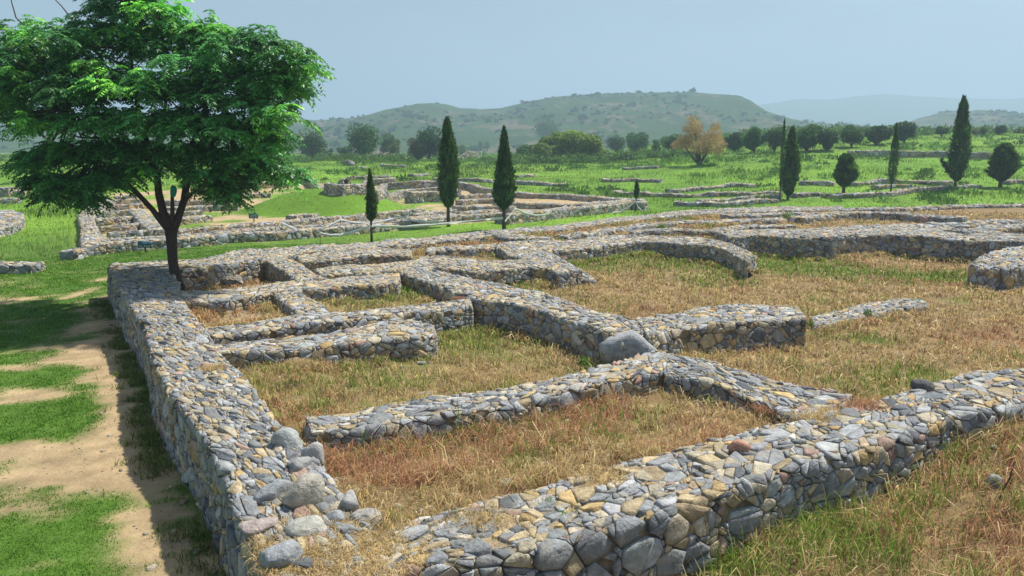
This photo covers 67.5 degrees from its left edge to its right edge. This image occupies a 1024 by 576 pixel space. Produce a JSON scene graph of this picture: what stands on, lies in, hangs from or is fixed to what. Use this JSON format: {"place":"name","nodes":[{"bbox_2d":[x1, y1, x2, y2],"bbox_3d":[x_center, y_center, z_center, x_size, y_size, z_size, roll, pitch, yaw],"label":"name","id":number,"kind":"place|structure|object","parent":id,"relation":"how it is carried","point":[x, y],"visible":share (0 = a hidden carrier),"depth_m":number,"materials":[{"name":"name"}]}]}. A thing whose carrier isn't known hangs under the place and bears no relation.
{"place":"outdoors","nodes":[
{"label":"outdoors","id":0,"kind":"place"},
{"bbox_2d":[0,131,1023,575],"bbox_3d":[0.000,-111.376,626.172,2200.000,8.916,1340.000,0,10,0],"label":"ground","id":1,"kind":"structure","parent":0,"point":[68,469],"depth_m":13.57,"materials":[{"name":"soil"}]},
{"bbox_2d":[0,210,24,236],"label":"stone wall","id":2,"kind":"structure","parent":1,"relation":"on","point":[12,222],"depth_m":41.22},
{"bbox_2d":[0,261,45,273],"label":"stone wall","id":3,"kind":"structure","parent":1,"relation":"on","point":[16,267],"depth_m":26.53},
{"bbox_2d":[59,247,89,259],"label":"stone wall","id":4,"kind":"structure","parent":1,"relation":"on","point":[75,253],"depth_m":29.91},
{"bbox_2d":[77,199,114,255],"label":"stone wall","id":5,"kind":"structure","parent":1,"relation":"on","point":[89,230],"depth_m":34.60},
{"bbox_2d":[2,317,216,573],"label":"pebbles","id":6,"kind":"object","parent":1,"relation":"on","point":[121,470],"visible":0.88,"depth_m":9.94,"materials":[{"name":"stone"}]},
{"bbox_2d":[95,216,132,225],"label":"stone wall","id":7,"kind":"structure","parent":1,"relation":"on","point":[123,220],"depth_m":43.96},
{"bbox_2d":[98,222,139,233],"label":"stone wall","id":8,"kind":"structure","parent":1,"relation":"on","point":[118,228],"depth_m":39.58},
{"bbox_2d":[106,229,146,238],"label":"stone wall","id":9,"kind":"structure","parent":1,"relation":"on","point":[131,233],"depth_m":36.53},
{"bbox_2d":[127,208,164,235],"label":"stone wall","id":10,"kind":"structure","parent":1,"relation":"on","point":[148,222],"depth_m":40.63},
{"bbox_2d":[0,0,336,290],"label":"shade tree","id":11,"kind":"object","parent":1,"relation":"on","point":[31,77],"visible":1,"depth_m":18.56,"materials":[{"name":"green plant"}]},
{"bbox_2d":[0,242,368,575],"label":"lawn grass","id":12,"kind":"structure","parent":1,"relation":"on","point":[152,437],"depth_m":12.15,"materials":[{"name":"plant"}]},
{"bbox_2d":[180,214,212,225],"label":"stone wall","id":13,"kind":"structure","parent":1,"relation":"on","point":[192,219],"depth_m":45.01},
{"bbox_2d":[166,204,239,211],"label":"stone wall","id":14,"kind":"structure","parent":1,"relation":"on","point":[204,208],"depth_m":52.77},
{"bbox_2d":[220,275,242,288],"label":"stone wall","id":15,"kind":"structure","parent":1,"relation":"on","point":[229,280],"depth_m":21.73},
{"bbox_2d":[181,279,302,314],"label":"stone wall","id":16,"kind":"structure","parent":1,"relation":"on","point":[227,300],"depth_m":17.34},
{"bbox_2d":[107,267,400,575],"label":"stone wall","id":17,"kind":"structure","parent":1,"relation":"on","point":[233,455],"depth_m":9.44,"materials":[{"name":"stone"}]},
{"bbox_2d":[236,516,277,538],"bbox_3d":[-2.173,2.068,6.604,0.345,0.144,0.231,-8,13,-38],"label":"rock","id":18,"kind":"object","parent":17,"relation":"on","point":[249,528],"visible":0.85,"depth_m":6.54,"materials":[{"name":"stone"}]},
{"bbox_2d":[253,479,292,503],"bbox_3d":[-2.283,1.944,7.254,0.237,0.248,0.368,6,12,32],"label":"rock","id":19,"kind":"object","parent":17,"relation":"on","point":[274,490],"visible":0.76,"depth_m":7.18,"materials":[{"name":"stone"}]},
{"bbox_2d":[258,539,302,572],"bbox_3d":[-1.836,2.111,6.070,0.350,0.221,0.284,-2,10,-13],"label":"rock","id":20,"kind":"object","parent":17,"relation":"on","point":[283,554],"visible":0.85,"depth_m":6.00,"materials":[{"name":"stone"}]},
{"bbox_2d":[270,428,303,449],"bbox_3d":[-2.445,1.684,8.395,0.389,0.316,0.240,4,11,23],"label":"rock","id":21,"kind":"object","parent":17,"relation":"on","point":[289,438],"visible":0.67,"depth_m":8.32,"materials":[{"name":"stone"}]},
{"bbox_2d":[287,456,311,470],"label":"rock","id":22,"kind":"object","parent":17,"relation":"on","point":[298,463],"visible":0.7,"depth_m":7.78,"materials":[{"name":"stone"}]},
{"bbox_2d":[281,473,324,508],"bbox_3d":[-1.921,1.895,7.089,0.293,0.378,0.422,9,14,42],"label":"rock","id":23,"kind":"object","parent":17,"relation":"on","point":[305,489],"visible":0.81,"depth_m":6.99,"materials":[{"name":"stone"}]},
{"bbox_2d":[284,515,327,537],"bbox_3d":[-1.740,2.066,6.593,0.358,0.197,0.405,8,13,38],"label":"rock","id":24,"kind":"object","parent":17,"relation":"on","point":[306,525],"visible":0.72,"depth_m":6.50,"materials":[{"name":"stone"}]},
{"bbox_2d":[301,442,323,465],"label":"rock","id":25,"kind":"object","parent":17,"relation":"on","point":[315,450],"visible":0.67,"depth_m":8.03,"materials":[{"name":"stone"}]},
{"bbox_2d":[339,490,358,512],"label":"rock","id":26,"kind":"object","parent":17,"relation":"on","point":[349,500],"visible":0.84,"depth_m":6.95,"materials":[{"name":"stone"}]},
{"bbox_2d":[350,508,381,528],"bbox_3d":[-1.276,2.030,6.776,0.313,0.142,0.239,10,14,44],"label":"rock","id":27,"kind":"object","parent":17,"relation":"on","point":[364,513],"visible":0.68,"depth_m":6.72,"materials":[{"name":"stone"}]},
{"bbox_2d":[88,212,501,253],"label":"stone wall","id":28,"kind":"structure","parent":1,"relation":"on","point":[220,238],"depth_m":36.09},
{"bbox_2d":[264,252,326,281],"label":"stone wall","id":29,"kind":"structure","parent":1,"relation":"on","point":[278,270],"depth_m":21.44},
{"bbox_2d":[108,230,485,289],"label":"stone wall","id":30,"kind":"structure","parent":1,"relation":"on","point":[247,263],"depth_m":23.03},
{"bbox_2d":[177,208,424,234],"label":"stone wall","id":31,"kind":"structure","parent":1,"relation":"on","point":[331,219],"depth_m":42.30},
{"bbox_2d":[273,291,328,315],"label":"stone wall","id":32,"kind":"structure","parent":1,"relation":"on","point":[290,303],"depth_m":16.66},
{"bbox_2d":[297,128,327,156],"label":"broadleaf tree","id":33,"kind":"object","parent":1,"relation":"on","point":[315,144],"visible":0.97,"depth_m":137.90,"materials":[{"name":"green plant"}]},
{"bbox_2d":[177,213,455,236],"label":"stone wall","id":34,"kind":"structure","parent":1,"relation":"on","point":[272,228],"depth_m":38.69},
{"bbox_2d":[249,177,395,188],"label":"stone wall","id":35,"kind":"structure","parent":1,"relation":"on","point":[378,181],"depth_m":72.71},
{"bbox_2d":[211,318,438,369],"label":"stone wall","id":36,"kind":"structure","parent":1,"relation":"on","point":[411,338],"depth_m":13.51,"materials":[{"name":"stone"}]},
{"bbox_2d":[206,298,473,344],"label":"stone wall","id":37,"kind":"structure","parent":1,"relation":"on","point":[447,315],"depth_m":14.93,"materials":[{"name":"stone"}]},
{"bbox_2d":[299,272,401,301],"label":"stone wall","id":38,"kind":"structure","parent":1,"relation":"on","point":[354,286],"depth_m":18.86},
{"bbox_2d":[296,247,412,270],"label":"stone wall","id":39,"kind":"structure","parent":1,"relation":"on","point":[359,256],"depth_m":23.95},
{"bbox_2d":[345,121,384,156],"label":"broadleaf tree","id":40,"kind":"object","parent":1,"relation":"on","point":[364,141],"visible":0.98,"depth_m":141.69,"materials":[{"name":"green plant"}]},
{"bbox_2d":[313,257,428,278],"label":"stone wall","id":41,"kind":"structure","parent":1,"relation":"on","point":[348,270],"depth_m":21.32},
{"bbox_2d":[364,168,378,241],"bbox_3d":[-6.444,-3.742,35.183,0.694,3.538,0.711,0,10,0],"label":"cypress tree","id":42,"kind":"object","parent":1,"relation":"on","point":[370,214],"visible":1,"depth_m":35.01,"materials":[{"name":"green plant"}]},
{"bbox_2d":[372,217,502,227],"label":"barrier tape","id":43,"kind":"object","parent":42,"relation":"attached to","point":[423,225],"visible":1,"depth_m":41.01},
{"bbox_2d":[379,132,400,154],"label":"broadleaf tree","id":44,"kind":"object","parent":1,"relation":"on","point":[390,144],"visible":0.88,"depth_m":165.22,"materials":[{"name":"green plant"}]},
{"bbox_2d":[324,180,493,196],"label":"stone wall","id":45,"kind":"structure","parent":1,"relation":"on","point":[333,189],"depth_m":66.53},
{"bbox_2d":[406,138,428,160],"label":"broadleaf tree","id":46,"kind":"object","parent":1,"relation":"on","point":[414,151],"visible":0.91,"depth_m":130.56,"materials":[{"name":"green plant"}]},
{"bbox_2d":[375,187,461,201],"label":"stone wall","id":47,"kind":"structure","parent":1,"relation":"on","point":[394,196],"depth_m":60.09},
{"bbox_2d":[404,191,441,203],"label":"stone wall","id":48,"kind":"structure","parent":1,"relation":"on","point":[414,197],"depth_m":59.44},
{"bbox_2d":[415,126,441,158],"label":"broadleaf tree","id":49,"kind":"object","parent":1,"relation":"on","point":[431,138],"visible":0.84,"depth_m":130.49,"materials":[{"name":"green plant"}]},
{"bbox_2d":[435,116,460,226],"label":"cypress tree","id":50,"kind":"object","parent":1,"relation":"on","point":[447,182],"visible":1,"depth_m":42.06,"materials":[{"name":"green plant"}]},
{"bbox_2d":[425,243,495,256],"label":"stone wall","id":51,"kind":"structure","parent":1,"relation":"on","point":[456,250],"depth_m":25.90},
{"bbox_2d":[455,197,507,205],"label":"stone wall","id":52,"kind":"structure","parent":1,"relation":"on","point":[474,200],"depth_m":58.48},
{"bbox_2d":[451,205,515,212],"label":"stone wall","id":53,"kind":"structure","parent":1,"relation":"on","point":[510,209],"depth_m":52.59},
{"bbox_2d":[419,255,554,285],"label":"stone wall","id":54,"kind":"structure","parent":1,"relation":"on","point":[510,271],"depth_m":21.59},
{"bbox_2d":[302,350,672,453],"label":"stone wall","id":55,"kind":"structure","parent":1,"relation":"on","point":[404,417],"depth_m":10.21,"materials":[{"name":"stone"}]},
{"bbox_2d":[491,125,518,228],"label":"cypress tree","id":56,"kind":"object","parent":1,"relation":"on","point":[504,176],"visible":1,"depth_m":40.57,"materials":[{"name":"green plant"}]},
{"bbox_2d":[0,127,1023,297],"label":"meadow grass","id":57,"kind":"structure","parent":1,"relation":"on","point":[376,168],"depth_m":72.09,"materials":[{"name":"plant"}]},
{"bbox_2d":[484,229,551,241],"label":"stone wall","id":58,"kind":"structure","parent":1,"relation":"on","point":[502,235],"depth_m":28.94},
{"bbox_2d":[398,265,643,363],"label":"stone wall","id":59,"kind":"structure","parent":1,"relation":"on","point":[586,331],"depth_m":16.14,"materials":[{"name":"stone"}]},
{"bbox_2d":[495,242,582,288],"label":"stone wall","id":60,"kind":"structure","parent":1,"relation":"on","point":[567,274],"depth_m":22.26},
{"bbox_2d":[515,180,566,186],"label":"stone wall","id":61,"kind":"structure","parent":1,"relation":"on","point":[527,182],"depth_m":74.08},
{"bbox_2d":[95,252,1019,571],"bbox_3d":[5.924,-0.206,22.364,31.563,0.971,23.949,-6,12,-29],"label":"rubble debris","id":62,"kind":"object","parent":1,"relation":"on","point":[151,566],"visible":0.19,"depth_m":8.65,"materials":[{"name":"stone"}]},
{"bbox_2d":[492,199,632,208],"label":"stone wall","id":63,"kind":"structure","parent":1,"relation":"on","point":[524,205],"depth_m":54.76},
{"bbox_2d":[485,191,646,201],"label":"stone wall","id":64,"kind":"structure","parent":1,"relation":"on","point":[557,196],"depth_m":61.54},
{"bbox_2d":[530,130,607,157],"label":"round bush","id":65,"kind":"object","parent":1,"relation":"on","point":[571,142],"visible":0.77,"depth_m":117.34,"materials":[{"name":"green plant"}]},
{"bbox_2d":[494,201,648,224],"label":"stone wall","id":66,"kind":"structure","parent":1,"relation":"on","point":[517,217],"depth_m":48.97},
{"bbox_2d":[606,133,625,151],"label":"broadleaf tree","id":67,"kind":"object","parent":1,"relation":"on","point":[616,144],"visible":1,"depth_m":176.72,"materials":[{"name":"green plant"}]},
{"bbox_2d":[598,330,656,364],"bbox_3d":[2.066,1.135,13.410,1.047,0.783,0.607,-4,11,-20],"label":"boulder","id":68,"kind":"object","parent":1,"relation":"on","point":[632,340],"visible":0.62,"depth_m":13.22,"materials":[{"name":"stone"}]},
{"bbox_2d":[501,234,757,279],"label":"stone wall","id":69,"kind":"structure","parent":1,"relation":"on","point":[679,247],"depth_m":26.64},
{"bbox_2d":[601,178,662,182],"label":"stone wall","id":70,"kind":"structure","parent":1,"relation":"on","point":[606,180],"depth_m":77.38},
{"bbox_2d":[625,132,648,151],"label":"broadleaf tree","id":71,"kind":"object","parent":1,"relation":"on","point":[634,142],"visible":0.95,"depth_m":153.05,"materials":[{"name":"green plant"}]},
{"bbox_2d":[288,123,1023,164],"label":"undergrowth","id":72,"kind":"object","parent":1,"relation":"on","point":[617,155],"visible":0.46,"depth_m":115.86,"materials":[{"name":"green plant"}]},
{"bbox_2d":[485,206,842,238],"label":"stone wall","id":73,"kind":"structure","parent":1,"relation":"on","point":[598,222],"depth_m":39.48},
{"bbox_2d":[574,217,787,238],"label":"stone wall","id":74,"kind":"structure","parent":1,"relation":"on","point":[609,231],"depth_m":34.11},
{"bbox_2d":[612,190,781,197],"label":"stone wall","id":75,"kind":"structure","parent":1,"relation":"on","point":[699,195],"depth_m":62.02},
{"bbox_2d":[670,114,727,164],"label":"tamarisk tree","id":76,"kind":"object","parent":1,"relation":"on","point":[703,146],"visible":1,"depth_m":89.49,"materials":[{"name":"orange plant"}]},
{"bbox_2d":[376,367,1023,575],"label":"stone wall","id":77,"kind":"structure","parent":1,"relation":"on","point":[669,516],"depth_m":7.49,"materials":[{"name":"stone"}]},
{"bbox_2d":[727,439,751,453],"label":"rock","id":78,"kind":"object","parent":77,"relation":"on","point":[737,445],"visible":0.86,"depth_m":8.20,"materials":[{"name":"stone"}]},
{"bbox_2d":[910,379,934,391],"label":"rock","id":79,"kind":"object","parent":77,"relation":"on","point":[928,385],"visible":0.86,"depth_m":10.40,"materials":[{"name":"stone"}]},
{"bbox_2d":[625,224,796,236],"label":"stone wall","id":80,"kind":"structure","parent":1,"relation":"on","point":[683,231],"depth_m":31.48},
{"bbox_2d":[665,182,759,192],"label":"stone wall","id":81,"kind":"structure","parent":1,"relation":"on","point":[701,188],"depth_m":67.98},
{"bbox_2d":[634,304,805,357],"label":"stone wall","id":82,"kind":"structure","parent":1,"relation":"on","point":[737,326],"depth_m":14.58,"materials":[{"name":"stone"}]},
{"bbox_2d":[673,198,778,206],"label":"stone wall","id":83,"kind":"structure","parent":1,"relation":"on","point":[752,201],"depth_m":56.17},
{"bbox_2d":[724,132,743,151],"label":"broadleaf tree","id":84,"kind":"object","parent":1,"relation":"on","point":[734,141],"visible":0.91,"depth_m":112.40,"materials":[{"name":"green plant"}]},
{"bbox_2d":[696,193,781,201],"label":"stone wall","id":85,"kind":"structure","parent":1,"relation":"on","point":[778,197],"depth_m":58.78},
{"bbox_2d":[740,127,764,152],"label":"broadleaf tree","id":86,"kind":"object","parent":1,"relation":"on","point":[752,139],"visible":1,"depth_m":104.92,"materials":[{"name":"green plant"}]},
{"bbox_2d":[662,351,852,424],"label":"stone wall","id":87,"kind":"structure","parent":1,"relation":"on","point":[701,377],"depth_m":10.79,"materials":[{"name":"stone"}]},
{"bbox_2d":[720,211,811,218],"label":"stone wall","id":88,"kind":"structure","parent":1,"relation":"on","point":[748,215],"depth_m":39.20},
{"bbox_2d":[762,127,786,150],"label":"broadleaf tree","id":89,"kind":"object","parent":1,"relation":"on","point":[774,136],"visible":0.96,"depth_m":103.60,"materials":[{"name":"green plant"}]},
{"bbox_2d":[779,119,785,195],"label":"cypress tree","id":90,"kind":"object","parent":1,"relation":"on","point":[782,155],"visible":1,"depth_m":59.24,"materials":[{"name":"green plant"}]},
{"bbox_2d":[781,126,803,199],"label":"cypress tree","id":91,"kind":"object","parent":1,"relation":"on","point":[791,169],"visible":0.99,"depth_m":58.78,"materials":[{"name":"green plant"}]},
{"bbox_2d":[796,123,824,150],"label":"broadleaf tree","id":92,"kind":"object","parent":1,"relation":"on","point":[807,136],"visible":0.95,"depth_m":99.85,"materials":[{"name":"green plant"}]},
{"bbox_2d":[817,128,840,150],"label":"broadleaf tree","id":93,"kind":"object","parent":1,"relation":"on","point":[829,139],"visible":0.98,"depth_m":99.54,"materials":[{"name":"green plant"}]},
{"bbox_2d":[832,153,861,192],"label":"tree","id":94,"kind":"object","parent":1,"relation":"on","point":[846,168],"visible":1,"depth_m":60.26,"materials":[{"name":"green plant"}]},
{"bbox_2d":[839,124,864,146],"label":"broadleaf tree","id":95,"kind":"object","parent":1,"relation":"on","point":[848,133],"visible":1,"depth_m":101.72,"materials":[{"name":"green plant"}]},
{"bbox_2d":[714,223,1023,261],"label":"stone wall","id":96,"kind":"structure","parent":1,"relation":"on","point":[923,239],"depth_m":28.68,"materials":[{"name":"stone"}]},
{"bbox_2d":[810,298,928,330],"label":"stone wall","id":97,"kind":"structure","parent":1,"relation":"on","point":[878,308],"depth_m":17.82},
{"bbox_2d":[789,185,956,198],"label":"stone wall","id":98,"kind":"structure","parent":1,"relation":"on","point":[904,191],"depth_m":60.15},
{"bbox_2d":[786,211,966,223],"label":"stone wall","id":99,"kind":"structure","parent":1,"relation":"on","point":[853,215],"depth_m":37.78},
{"bbox_2d":[864,125,892,144],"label":"broadleaf tree","id":100,"kind":"object","parent":1,"relation":"on","point":[875,135],"visible":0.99,"depth_m":106.18,"materials":[{"name":"green plant"}]},
{"bbox_2d":[887,123,900,190],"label":"cypress tree","id":101,"kind":"object","parent":1,"relation":"on","point":[893,161],"visible":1,"depth_m":61.52,"materials":[{"name":"green plant"}]},
{"bbox_2d":[850,178,952,186],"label":"stone wall","id":102,"kind":"structure","parent":1,"relation":"on","point":[887,181],"depth_m":67.08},
{"bbox_2d":[893,120,916,142],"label":"broadleaf tree","id":103,"kind":"object","parent":1,"relation":"on","point":[906,129],"visible":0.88,"depth_m":108.29,"materials":[{"name":"green plant"}]},
{"bbox_2d":[847,150,992,159],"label":"stone wall","id":104,"kind":"structure","parent":1,"relation":"on","point":[922,154],"depth_m":93.00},
{"bbox_2d":[830,203,1023,211],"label":"stone wall","id":105,"kind":"structure","parent":1,"relation":"on","point":[932,207],"depth_m":44.43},
{"bbox_2d":[939,94,973,185],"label":"cypress tree","id":106,"kind":"object","parent":1,"relation":"on","point":[955,166],"visible":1,"depth_m":62.36,"materials":[{"name":"green plant"}]},
{"bbox_2d":[925,219,1023,228],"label":"stone wall","id":107,"kind":"structure","parent":1,"relation":"on","point":[971,224],"depth_m":33.74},
{"bbox_2d":[943,223,1023,233],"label":"stone wall","id":108,"kind":"structure","parent":1,"relation":"on","point":[1009,228],"depth_m":31.05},
{"bbox_2d":[967,246,1023,290],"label":"stone wall","id":109,"kind":"structure","parent":1,"relation":"on","point":[996,270],"depth_m":21.45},
{"bbox_2d":[983,141,1022,186],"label":"tree","id":110,"kind":"object","parent":1,"relation":"on","point":[1004,162],"visible":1,"depth_m":63.32,"materials":[{"name":"green plant"}]},
{"bbox_3d":[-11.110,-2.716,36.986,0.079,0.901,0.028,0,10,0],"label":"tape post","id":111,"kind":"object","parent":1,"relation":"on","visible":0},
{"bbox_2d":[275,216,443,230],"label":"barrier tape","id":112,"kind":"object","parent":111,"relation":"attached to","point":[343,220],"visible":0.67,"depth_m":40.80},
{"bbox_2d":[0,91,1023,152],"bbox_3d":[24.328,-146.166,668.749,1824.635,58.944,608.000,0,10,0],"label":"hills","id":113,"kind":"structure","parent":0,"point":[519,131],"depth_m":574.00,"materials":[{"name":"plant"}]},
{"bbox_2d":[1,87,1023,148],"bbox_3d":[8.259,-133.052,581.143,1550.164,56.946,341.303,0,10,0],"label":"scrub vegetation","id":114,"kind":"object","parent":113,"relation":"on","point":[517,109],"visible":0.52,"depth_m":585.96,"materials":[{"name":"green plant"}]},
{"bbox_2d":[534,114,560,137],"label":"broadleaf tree","id":115,"kind":"object","parent":113,"relation":"on","point":[541,129],"visible":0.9,"depth_m":416.61,"materials":[{"name":"green plant"}]},
{"bbox_2d":[0,0,1023,119],"label":"sky","id":116,"kind":"structure","parent":0,"point":[383,54],"materials":[{"name":"blue"}]},
{"bbox_2d":[130,205,1023,575],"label":"dry grass","id":117,"kind":"structure","parent":0,"point":[468,465],"depth_m":10.23,"materials":[{"name":"plant"}]},
{"bbox_2d":[758,94,1023,125],"bbox_3d":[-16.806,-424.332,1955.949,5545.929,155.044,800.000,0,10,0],"label":"hills","id":118,"kind":"structure","parent":0,"point":[880,109],"depth_m":1917.85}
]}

